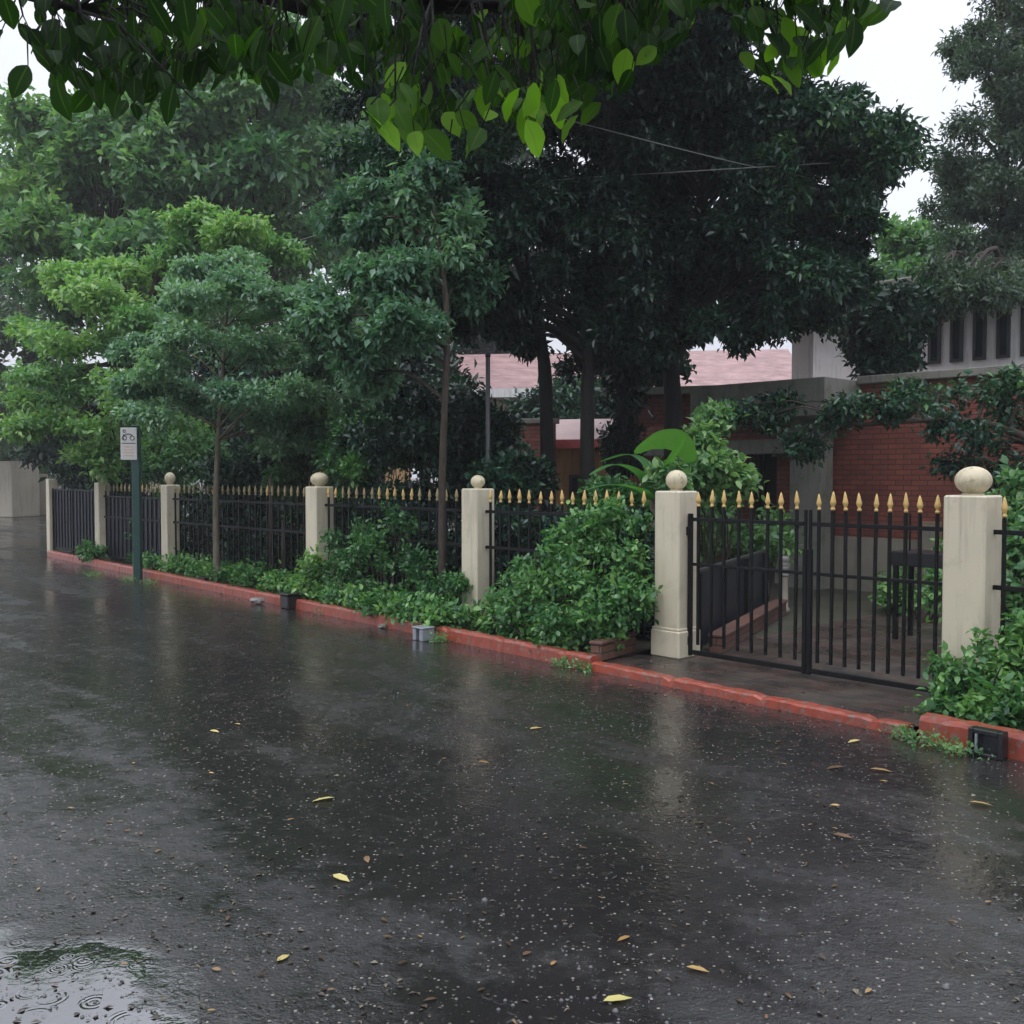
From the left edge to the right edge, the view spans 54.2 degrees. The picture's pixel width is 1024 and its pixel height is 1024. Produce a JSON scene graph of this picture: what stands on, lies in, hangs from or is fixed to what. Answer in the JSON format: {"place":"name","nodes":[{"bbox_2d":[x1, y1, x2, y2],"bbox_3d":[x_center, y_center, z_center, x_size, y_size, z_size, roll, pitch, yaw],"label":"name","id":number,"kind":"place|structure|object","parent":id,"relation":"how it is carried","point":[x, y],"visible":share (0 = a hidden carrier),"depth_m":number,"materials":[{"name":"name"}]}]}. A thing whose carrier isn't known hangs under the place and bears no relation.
{"place":"outdoors","nodes":[
{"label":"outdoors","id":0,"kind":"place"},
{"bbox_2d":[219,467,410,527],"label":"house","id":1,"kind":"structure","parent":0,"point":[397,473],"depth_m":31.55,"materials":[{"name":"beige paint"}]},
{"bbox_2d":[62,551,650,658],"bbox_3d":[-3.998,1.040,14.894,1.061,0.001,15.873,-2,3,-40],"label":"bed","id":2,"kind":"object","parent":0,"point":[640,646],"visible":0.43,"depth_m":10.10,"materials":[{"name":"soil"}]},
{"bbox_2d":[46,479,58,551],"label":"fence pillar","id":3,"kind":"structure","parent":2,"relation":"on","point":[51,484],"depth_m":20.44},
{"bbox_2d":[52,488,94,552],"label":"sheet gate","id":4,"kind":"structure","parent":3,"relation":"attached to","point":[73,517],"depth_m":19.63,"materials":[{"name":"metal"}]},
{"bbox_2d":[74,539,108,562],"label":"leafy plant","id":5,"kind":"object","parent":2,"relation":"on","point":[88,550],"visible":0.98,"depth_m":18.27,"materials":[{"name":"green plant"}]},
{"bbox_2d":[94,475,110,560],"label":"fence pillar","id":6,"kind":"structure","parent":2,"relation":"on","point":[100,524],"depth_m":18.46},
{"bbox_2d":[161,472,180,572],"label":"fence pillar","id":7,"kind":"structure","parent":2,"relation":"on","point":[167,523],"depth_m":16.32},
{"bbox_2d":[104,483,160,560],"bbox_3d":[-6.609,0.179,17.495,0.060,1.369,2.708,-2,3,-43],"label":"iron fence","id":8,"kind":"object","parent":7,"relation":"attached to","point":[118,514],"visible":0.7,"depth_m":17.73,"materials":[{"name":"black metal"}]},
{"bbox_2d":[98,245,376,582],"bbox_3d":[-3.950,-1.466,14.721,4.095,5.022,3.364,1,3,32],"label":"street tree","id":9,"kind":"object","parent":2,"relation":"on","point":[236,277],"visible":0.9,"depth_m":14.25,"materials":[{"name":"green plant"}]},
{"bbox_2d":[269,478,274,570],"bbox_3d":[-3.488,0.285,14.515,0.086,1.557,0.086,1,2,21],"label":"fence post","id":10,"kind":"object","parent":2,"relation":"on","point":[270,523],"visible":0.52,"depth_m":14.48,"materials":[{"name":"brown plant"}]},
{"bbox_2d":[111,547,476,630],"bbox_3d":[-4.112,0.891,14.687,1.020,0.589,11.873,-2,3,-39],"label":"ground cover","id":11,"kind":"object","parent":2,"relation":"on","point":[434,612],"visible":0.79,"depth_m":11.89,"materials":[{"name":"green plant"}]},
{"bbox_2d":[288,543,332,600],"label":"bright sapling","id":12,"kind":"object","parent":2,"relation":"on","point":[309,579],"visible":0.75,"depth_m":12.46,"materials":[{"name":"green plant"}]},
{"bbox_2d":[305,472,333,580],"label":"fence pillar","id":13,"kind":"structure","parent":2,"relation":"on","point":[316,511],"depth_m":12.99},
{"bbox_2d":[173,484,305,574],"bbox_3d":[-4.070,0.275,14.773,0.061,1.369,4.278,-2,3,-43],"label":"iron fence","id":14,"kind":"object","parent":13,"relation":"attached to","point":[261,528],"visible":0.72,"depth_m":14.58,"materials":[{"name":"black metal"}]},
{"bbox_2d":[305,495,473,620],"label":"round bush","id":15,"kind":"object","parent":2,"relation":"on","point":[344,569],"visible":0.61,"depth_m":11.59,"materials":[{"name":"green plant"}]},
{"bbox_2d":[282,145,512,599],"bbox_3d":[-1.286,-1.514,11.257,2.605,5.372,2.092,0,2,0],"label":"slender tree","id":16,"kind":"object","parent":2,"relation":"on","point":[368,369],"visible":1,"depth_m":11.16,"materials":[{"name":"green plant"}]},
{"bbox_2d":[443,597,512,633],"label":"leafy plant","id":17,"kind":"object","parent":2,"relation":"on","point":[473,623],"visible":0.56,"depth_m":10.29,"materials":[{"name":"green plant"}]},
{"bbox_2d":[462,475,493,615],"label":"fence pillar","id":18,"kind":"structure","parent":2,"relation":"on","point":[475,537],"depth_m":10.69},
{"bbox_2d":[325,487,461,604],"bbox_3d":[-1.440,0.381,11.957,0.059,1.367,2.891,-2,3,-43],"label":"iron fence","id":19,"kind":"object","parent":18,"relation":"attached to","point":[411,508],"visible":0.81,"depth_m":11.78,"materials":[{"name":"black metal"}]},
{"bbox_2d":[481,491,662,653],"bbox_3d":[0.389,0.675,9.381,1.219,1.775,2.370,-2,3,-43],"label":"round bush","id":20,"kind":"object","parent":2,"relation":"on","point":[581,617],"visible":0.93,"depth_m":9.08,"materials":[{"name":"green plant"}]},
{"bbox_2d":[589,632,636,660],"bbox_3d":[0.891,1.180,8.782,0.130,0.172,0.638,1,3,35],"label":"brick edging","id":21,"kind":"object","parent":2,"relation":"on","point":[604,649],"visible":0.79,"depth_m":8.64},
{"bbox_2d":[74,533,941,647],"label":"yard","id":22,"kind":"structure","parent":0,"point":[866,606],"depth_m":12.12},
{"bbox_2d":[6,363,155,489],"bbox_3d":[-12.515,-2.039,30.271,5.412,5.138,7.447,0,2,0],"label":"tree","id":23,"kind":"object","parent":22,"relation":"on","point":[40,452],"visible":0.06,"depth_m":28.80,"materials":[{"name":"green leaf"},{"name":"brown bark"}]},
{"bbox_2d":[44,432,158,551],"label":"garden shrub","id":24,"kind":"object","parent":22,"relation":"on","point":[64,467],"visible":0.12,"depth_m":20.31,"materials":[{"name":"green plant"}]},
{"bbox_2d":[0,195,315,496],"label":"layered tree","id":25,"kind":"object","parent":22,"relation":"on","point":[199,226],"visible":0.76,"depth_m":17.95,"materials":[{"name":"green plant"}]},
{"bbox_2d":[123,420,232,556],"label":"garden shrub","id":26,"kind":"object","parent":22,"relation":"on","point":[175,453],"visible":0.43,"depth_m":17.40,"materials":[{"name":"green plant"}]},
{"bbox_2d":[158,487,305,581],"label":"clipped hedge","id":27,"kind":"object","parent":22,"relation":"on","point":[288,536],"visible":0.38,"depth_m":15.31,"materials":[{"name":"green plant"}]},
{"bbox_2d":[186,429,303,563],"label":"garden shrub","id":28,"kind":"object","parent":22,"relation":"on","point":[242,472],"visible":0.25,"depth_m":15.58,"materials":[{"name":"green plant"}]},
{"bbox_2d":[221,336,363,488],"bbox_3d":[-4.516,-1.898,23.567,4.764,5.351,5.705,1,2,16],"label":"tree","id":29,"kind":"object","parent":22,"relation":"on","point":[263,370],"visible":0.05,"depth_m":22.39,"materials":[{"name":"green plant"}]},
{"bbox_2d":[244,381,366,576],"bbox_3d":[-3.291,-0.503,15.668,2.076,3.393,1.818,0,2,0],"label":"garden shrub","id":30,"kind":"object","parent":22,"relation":"on","point":[294,471],"visible":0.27,"depth_m":15.36,"materials":[{"name":"green plant"}]},
{"bbox_2d":[308,407,435,581],"bbox_3d":[-2.020,-0.125,13.881,1.644,2.774,2.207,-2,3,-44],"label":"garden shrub","id":31,"kind":"object","parent":22,"relation":"on","point":[351,470],"visible":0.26,"depth_m":13.49,"materials":[{"name":"green plant"}]},
{"bbox_2d":[333,483,461,602],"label":"clipped hedge","id":32,"kind":"object","parent":22,"relation":"on","point":[451,539],"visible":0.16,"depth_m":12.34,"materials":[{"name":"green plant"}]},
{"bbox_2d":[329,369,473,582],"bbox_3d":[-1.482,-0.306,13.241,2.200,3.188,2.229,-2,3,-44],"label":"garden shrub","id":33,"kind":"object","parent":22,"relation":"on","point":[417,425],"visible":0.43,"depth_m":12.66,"materials":[{"name":"green plant"}]},
{"bbox_2d":[352,333,491,484],"bbox_3d":[-1.935,-1.571,22.187,3.103,4.800,6.938,0,2,0],"label":"tree","id":34,"kind":"object","parent":22,"relation":"on","point":[429,370],"visible":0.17,"depth_m":20.32,"materials":[{"name":"green plant"}]},
{"bbox_2d":[317,1,587,523],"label":"dark tree","id":35,"kind":"object","parent":22,"relation":"on","point":[522,204],"visible":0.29,"depth_m":11.94,"materials":[{"name":"green plant"}]},
{"bbox_2d":[345,63,830,182],"bbox_3d":[1.817,-4.878,12.442,7.736,1.793,3.109,-1,2,-17],"label":"overhead cable","id":36,"kind":"object","parent":35,"relation":"attached to","point":[669,146],"visible":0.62,"depth_m":11.12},
{"bbox_2d":[416,389,549,579],"bbox_3d":[-0.389,-0.232,12.931,1.789,2.734,1.882,0,2,0],"label":"garden shrub","id":37,"kind":"object","parent":22,"relation":"on","point":[471,413],"visible":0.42,"depth_m":12.71,"materials":[{"name":"green plant"}]},
{"bbox_2d":[485,353,490,463],"bbox_3d":[-0.288,-0.374,12.010,0.070,3.060,0.067,0,2,0],"label":"metal pole","id":38,"kind":"object","parent":22,"relation":"on","point":[487,355],"visible":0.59,"depth_m":11.95,"materials":[{"name":"metal"}]},
{"bbox_2d":[464,434,560,584],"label":"garden shrub","id":39,"kind":"object","parent":22,"relation":"on","point":[516,470],"visible":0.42,"depth_m":12.01,"materials":[{"name":"green plant"}]},
{"bbox_2d":[496,363,615,418],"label":"tree","id":40,"kind":"object","parent":22,"relation":"on","point":[566,401],"visible":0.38,"depth_m":23.82,"materials":[{"name":"green plant"}]},
{"bbox_2d":[458,493,654,649],"bbox_3d":[0.622,0.622,10.669,1.175,1.658,3.114,-2,3,-43],"label":"clipped hedge","id":41,"kind":"object","parent":22,"relation":"on","point":[650,535],"visible":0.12,"depth_m":10.77,"materials":[{"name":"green plant"}]},
{"bbox_2d":[441,10,717,504],"bbox_3d":[0.946,-4.265,12.495,4.859,10.822,4.090,-2,3,-42],"label":"dark tree","id":42,"kind":"object","parent":22,"relation":"on","point":[619,280],"visible":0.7,"depth_m":12.16,"materials":[{"name":"green plant"}]},
{"bbox_2d":[556,419,614,512],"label":"cream cottage","id":43,"kind":"structure","parent":22,"relation":"on","point":[568,449],"depth_m":18.91,"materials":[{"name":"paint"}]},
{"bbox_2d":[569,475,579,512],"bbox_3d":[1.256,-0.097,18.859,0.368,1.200,0.048,1,2,14],"label":"window","id":44,"kind":"structure","parent":43,"relation":"in","point":[574,483],"depth_m":18.86,"materials":[{"name":"black glass"}]},
{"bbox_2d":[568,473,648,553],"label":"garden shrub","id":45,"kind":"object","parent":22,"relation":"on","point":[613,490],"visible":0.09,"depth_m":11.27,"materials":[{"name":"green plant"}]},
{"bbox_2d":[576,349,696,402],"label":"tree","id":46,"kind":"object","parent":22,"relation":"on","point":[655,378],"visible":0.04,"depth_m":17.14,"materials":[{"name":"green plant"}]},
{"bbox_2d":[540,161,734,482],"bbox_3d":[1.826,-2.358,15.142,3.445,6.815,3.979,0,2,0],"label":"dark tree","id":47,"kind":"object","parent":22,"relation":"on","point":[623,434],"visible":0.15,"depth_m":15.36,"materials":[{"name":"green plant"}]},
{"bbox_2d":[581,429,742,621],"bbox_3d":[1.645,0.169,10.560,1.949,2.085,1.325,0,2,0],"label":"banana plant","id":48,"kind":"object","parent":22,"relation":"on","point":[680,443],"visible":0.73,"depth_m":10.52,"materials":[{"name":"green plant"}]},
{"bbox_2d":[602,385,758,567],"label":"brick outhouse","id":49,"kind":"structure","parent":22,"relation":"on","point":[656,402],"depth_m":16.70,"materials":[{"name":"brick"}]},
{"bbox_2d":[642,397,769,563],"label":"garden shrub","id":50,"kind":"object","parent":22,"relation":"on","point":[710,428],"visible":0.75,"depth_m":10.92,"materials":[{"name":"green plant"}]},
{"bbox_2d":[700,550,764,650],"bbox_3d":[2.307,0.850,10.354,0.072,0.735,2.791,1,2,26],"label":"garden railing","id":51,"kind":"object","parent":22,"relation":"on","point":[758,581],"visible":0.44,"depth_m":10.21,"materials":[{"name":"metal"}]},
{"bbox_2d":[708,599,787,653],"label":"planter wall","id":52,"kind":"structure","parent":22,"relation":"on","point":[758,621],"depth_m":9.75,"materials":[{"name":"brown brick"}]},
{"bbox_2d":[700,492,807,601],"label":"garden shrub","id":53,"kind":"object","parent":22,"relation":"on","point":[759,534],"visible":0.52,"depth_m":11.95,"materials":[{"name":"green plant"}]},
{"bbox_2d":[570,0,940,462],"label":"dark tree","id":54,"kind":"object","parent":22,"relation":"on","point":[820,280],"visible":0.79,"depth_m":12.51,"materials":[{"name":"green plant"}]},
{"bbox_2d":[300,162,835,239],"bbox_3d":[1.188,-4.603,13.312,8.684,1.248,3.462,0,2,0],"label":"overhead cable","id":55,"kind":"object","parent":54,"relation":"on","point":[677,172],"visible":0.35,"depth_m":11.76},
{"bbox_2d":[777,556,789,613],"bbox_3d":[3.147,0.840,11.602,0.150,0.660,0.150,0,2,0],"label":"bollard","id":56,"kind":"object","parent":22,"relation":"on","point":[785,576],"visible":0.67,"depth_m":11.55,"materials":[{"name":"stone"}]},
{"bbox_2d":[638,364,1023,595],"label":"brick house","id":57,"kind":"structure","parent":22,"relation":"on","point":[867,464],"depth_m":13.80,"materials":[{"name":"red brick"},{"name":"grey concrete"}]},
{"bbox_2d":[758,454,776,525],"bbox_3d":[4.411,-0.379,16.612,0.048,1.750,1.550,-2,3,-43],"label":"window","id":58,"kind":"structure","parent":57,"relation":"in","point":[767,465],"depth_m":16.74,"materials":[{"name":"black glass"}]},
{"bbox_2d":[792,260,1023,380],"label":"white upper house","id":59,"kind":"structure","parent":57,"relation":"on","point":[974,339],"depth_m":17.25,"materials":[{"name":"paint"}]},
{"bbox_2d":[927,318,940,363],"bbox_3d":[7.414,-3.081,17.543,0.048,0.955,0.217,-2,3,-43],"label":"window","id":60,"kind":"structure","parent":59,"relation":"in","point":[934,346],"depth_m":17.54,"materials":[{"name":"black glass"}]},
{"bbox_2d":[949,310,963,362],"bbox_3d":[7.678,-3.071,17.262,0.048,0.955,0.217,-2,3,-43],"label":"window","id":61,"kind":"structure","parent":59,"relation":"in","point":[957,326],"depth_m":17.26,"materials":[{"name":"black glass"}]},
{"bbox_2d":[972,309,986,360],"bbox_3d":[7.942,-3.060,16.978,0.048,0.955,0.217,-2,3,-43],"label":"window","id":62,"kind":"structure","parent":59,"relation":"in","point":[979,342],"depth_m":16.98,"materials":[{"name":"black glass"}]},
{"bbox_2d":[996,307,1010,358],"bbox_3d":[8.205,-3.050,16.698,0.048,0.955,0.217,-2,3,-43],"label":"window","id":63,"kind":"structure","parent":59,"relation":"in","point":[1003,324],"depth_m":16.70,"materials":[{"name":"black glass"}]},
{"bbox_2d":[1020,299,1023,356],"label":"window","id":64,"kind":"structure","parent":59,"relation":"in","point":[1022,309],"depth_m":16.46,"materials":[{"name":"black glass"}]},
{"bbox_2d":[922,521,941,549],"bbox_3d":[5.466,0.377,13.079,0.102,0.500,0.280,-2,3,-43],"label":"meter box","id":65,"kind":"object","parent":57,"relation":"attached to","point":[926,537],"visible":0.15,"depth_m":13.04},
{"bbox_2d":[825,270,944,379],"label":"broadleaf tree","id":66,"kind":"object","parent":22,"relation":"on","point":[888,333],"visible":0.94,"depth_m":14.69,"materials":[{"name":"green plant"}]},
{"bbox_2d":[864,209,977,281],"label":"broadleaf tree","id":67,"kind":"object","parent":22,"relation":"on","point":[904,246],"visible":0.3,"depth_m":21.89,"materials":[{"name":"green plant"}]},
{"bbox_2d":[898,0,1023,329],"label":"feathery tree","id":68,"kind":"object","parent":22,"relation":"on","point":[973,191],"visible":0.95,"depth_m":17.67,"materials":[{"name":"green plant"}]},
{"bbox_2d":[0,0,1022,477],"label":"sky","id":69,"kind":"structure","parent":0,"point":[894,57],"materials":[{"name":"white"}]},
{"bbox_2d":[0,506,1023,1023],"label":"road","id":70,"kind":"structure","parent":0,"point":[922,832],"depth_m":4.57,"materials":[{"name":"asphalt"}]},
{"bbox_2d":[0,461,39,516],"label":"boundary wall","id":71,"kind":"structure","parent":70,"relation":"on","point":[19,493],"depth_m":39.28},
{"bbox_2d":[0,160,100,458],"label":"broadleaf tree","id":72,"kind":"object","parent":70,"relation":"on","point":[8,305],"visible":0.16,"depth_m":35.56,"materials":[{"name":"green plant"}]},
{"bbox_2d":[0,356,102,473],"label":"tree","id":73,"kind":"object","parent":70,"relation":"on","point":[5,455],"visible":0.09,"depth_m":44.17,"materials":[{"name":"green plant"}]},
{"bbox_2d":[39,474,163,514],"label":"boundary wall","id":74,"kind":"structure","parent":70,"relation":"on","point":[42,489],"depth_m":41.04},
{"bbox_2d":[120,425,142,577],"bbox_3d":[-6.067,-0.160,15.960,0.283,2.440,0.172,0,2,-6],"label":"sign post","id":75,"kind":"object","parent":70,"relation":"on","point":[130,438],"visible":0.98,"depth_m":15.92,"materials":[{"name":"metal"}]},
{"bbox_2d":[0,38,269,477],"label":"broadleaf tree","id":76,"kind":"object","parent":70,"relation":"on","point":[62,173],"visible":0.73,"depth_m":24.53,"materials":[{"name":"green plant"}]},
{"bbox_2d":[93,66,261,473],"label":"distant tree","id":77,"kind":"object","parent":70,"relation":"on","point":[216,324],"visible":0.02,"depth_m":43.71,"materials":[{"name":"green plant"}]},
{"bbox_2d":[91,332,266,501],"bbox_3d":[-8.142,-2.077,26.309,4.990,5.506,8.172,-2,3,-40],"label":"tree","id":78,"kind":"object","parent":70,"relation":"on","point":[205,371],"visible":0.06,"depth_m":23.99,"materials":[{"name":"green plant"}]},
{"bbox_2d":[139,1,382,509],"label":"broadleaf tree","id":79,"kind":"object","parent":70,"relation":"on","point":[271,166],"visible":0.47,"depth_m":25.89,"materials":[{"name":"green plant"}]},
{"bbox_2d":[279,592,302,608],"bbox_3d":[-2.744,1.097,12.411,0.224,0.190,0.224,-2,3,-40],"label":"drain box","id":80,"kind":"object","parent":70,"relation":"on","point":[288,600],"visible":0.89,"depth_m":12.33,"materials":[{"name":"black plastic"}]},
{"bbox_2d":[47,550,598,669],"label":"kerb","id":81,"kind":"structure","parent":70,"relation":"on","point":[501,644],"depth_m":11.16,"materials":[{"name":"red paint"}]},
{"bbox_2d":[238,90,438,364],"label":"distant tree","id":82,"kind":"object","parent":70,"relation":"on","point":[367,124],"visible":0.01,"depth_m":40.13,"materials":[{"name":"green plant"}]},
{"bbox_2d":[412,625,434,641],"bbox_3d":[-0.888,1.212,10.007,0.163,0.137,0.184,-2,3,-40],"label":"drain box","id":83,"kind":"object","parent":70,"relation":"on","point":[421,633],"visible":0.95,"depth_m":9.95,"materials":[{"name":"metal"}]},
{"bbox_2d":[0,0,901,160],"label":"overhanging tree","id":84,"kind":"object","parent":70,"relation":"on","point":[608,40],"visible":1,"depth_m":3.16,"materials":[{"name":"green plant"}]},
{"bbox_2d":[407,109,579,354],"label":"distant tree","id":85,"kind":"object","parent":70,"relation":"on","point":[490,348],"visible":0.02,"depth_m":43.52,"materials":[{"name":"green plant"}]},
{"bbox_2d":[0,591,1023,1023],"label":"rain splashes","id":86,"kind":"object","parent":70,"relation":"on","point":[484,899],"visible":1,"depth_m":3.40,"materials":[{"name":"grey liquid"}]},
{"bbox_2d":[1,565,1023,1023],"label":"leaf litter","id":87,"kind":"object","parent":70,"relation":"on","point":[155,1015],"visible":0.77,"depth_m":3.72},
{"bbox_2d":[83,569,992,760],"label":"gutter weeds","id":88,"kind":"object","parent":70,"relation":"on","point":[944,745],"visible":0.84,"depth_m":6.22,"materials":[{"name":"green plant"}]},
{"bbox_2d":[452,349,791,523],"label":"house","id":89,"kind":"structure","parent":70,"relation":"on","point":[508,373],"depth_m":34.53,"materials":[{"name":"paint"}]},
{"bbox_2d":[591,661,914,738],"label":"kerb","id":90,"kind":"structure","parent":70,"relation":"on","point":[834,714],"depth_m":7.20,"materials":[{"name":"red paint"}]},
{"bbox_2d":[919,712,1023,760],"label":"kerb","id":91,"kind":"structure","parent":70,"relation":"on","point":[944,725],"depth_m":6.07,"materials":[{"name":"red paint"}]},
{"bbox_2d":[968,725,1007,760],"bbox_3d":[2.788,1.354,5.862,0.088,0.160,0.200,-2,3,-40],"label":"drain inlet","id":92,"kind":"object","parent":70,"relation":"on","point":[995,741],"visible":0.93,"depth_m":5.84,"materials":[{"name":"black metal"}]},
{"bbox_2d":[511,418,558,523],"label":"garden wall","id":93,"kind":"structure","parent":0,"point":[532,426],"depth_m":17.83,"materials":[{"name":"red brick"}]},
{"bbox_2d":[602,601,1010,725],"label":"driveway","id":94,"kind":"structure","parent":0,"point":[846,696],"depth_m":8.26,"materials":[{"name":"concrete"}]},
{"bbox_2d":[651,470,699,658],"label":"gate pillar","id":95,"kind":"structure","parent":94,"relation":"on","point":[676,504],"depth_m":8.74,"materials":[{"name":"concrete"}]},
{"bbox_2d":[485,489,654,640],"bbox_3d":[0.540,0.458,9.831,0.059,1.369,2.401,-2,3,-43],"label":"iron fence","id":96,"kind":"object","parent":95,"relation":"attached to","point":[519,512],"visible":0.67,"depth_m":10.20,"materials":[{"name":"black metal"}]},
{"bbox_2d":[686,490,807,673],"bbox_3d":[1.930,0.541,8.324,0.060,1.453,1.175,-2,3,-43],"label":"iron gate leaf","id":97,"kind":"object","parent":94,"relation":"on","point":[797,523],"visible":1,"depth_m":8.29,"materials":[{"name":"black metal"}]},
{"bbox_2d":[720,361,1023,492],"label":"spreading tree","id":98,"kind":"object","parent":94,"relation":"on","point":[908,400],"visible":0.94,"depth_m":11.59,"materials":[{"name":"green plant"}]},
{"bbox_2d":[806,491,942,692],"bbox_3d":[2.719,0.573,7.480,0.057,1.451,1.128,-2,3,-43],"label":"iron gate leaf","id":99,"kind":"object","parent":94,"relation":"on","point":[890,527],"visible":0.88,"depth_m":7.50,"materials":[{"name":"black metal"}]},
{"bbox_2d":[867,536,942,624],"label":"leafy plant","id":100,"kind":"object","parent":94,"relation":"on","point":[927,598],"visible":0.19,"depth_m":11.08,"materials":[{"name":"green plant"}]},
{"bbox_2d":[891,514,942,639],"bbox_3d":[4.012,0.632,9.648,0.400,1.220,0.560,-2,3,-43],"label":"metal stand","id":101,"kind":"object","parent":94,"relation":"on","point":[928,556],"visible":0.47,"depth_m":9.70,"materials":[{"name":"black paint"}]},
{"bbox_2d":[940,455,1023,672],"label":"garden shrub","id":102,"kind":"object","parent":94,"relation":"on","point":[1011,493],"visible":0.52,"depth_m":8.28,"materials":[{"name":"green plant"}]},
{"label":"bed","id":103,"kind":"structure","parent":0,"visible":0},
{"bbox_2d":[913,606,1023,730],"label":"round bush","id":104,"kind":"object","parent":103,"relation":"on","point":[986,689],"visible":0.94,"depth_m":6.49,"materials":[{"name":"green plant"}]},
{"bbox_2d":[941,466,1001,672],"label":"gate pillar","id":105,"kind":"structure","parent":103,"relation":"on","point":[972,545],"depth_m":6.87,"materials":[{"name":"concrete"}]},
{"bbox_2d":[993,497,1023,648],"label":"iron fence","id":106,"kind":"object","parent":105,"relation":"attached to","point":[1004,532],"visible":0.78,"depth_m":6.79,"materials":[{"name":"black metal"}]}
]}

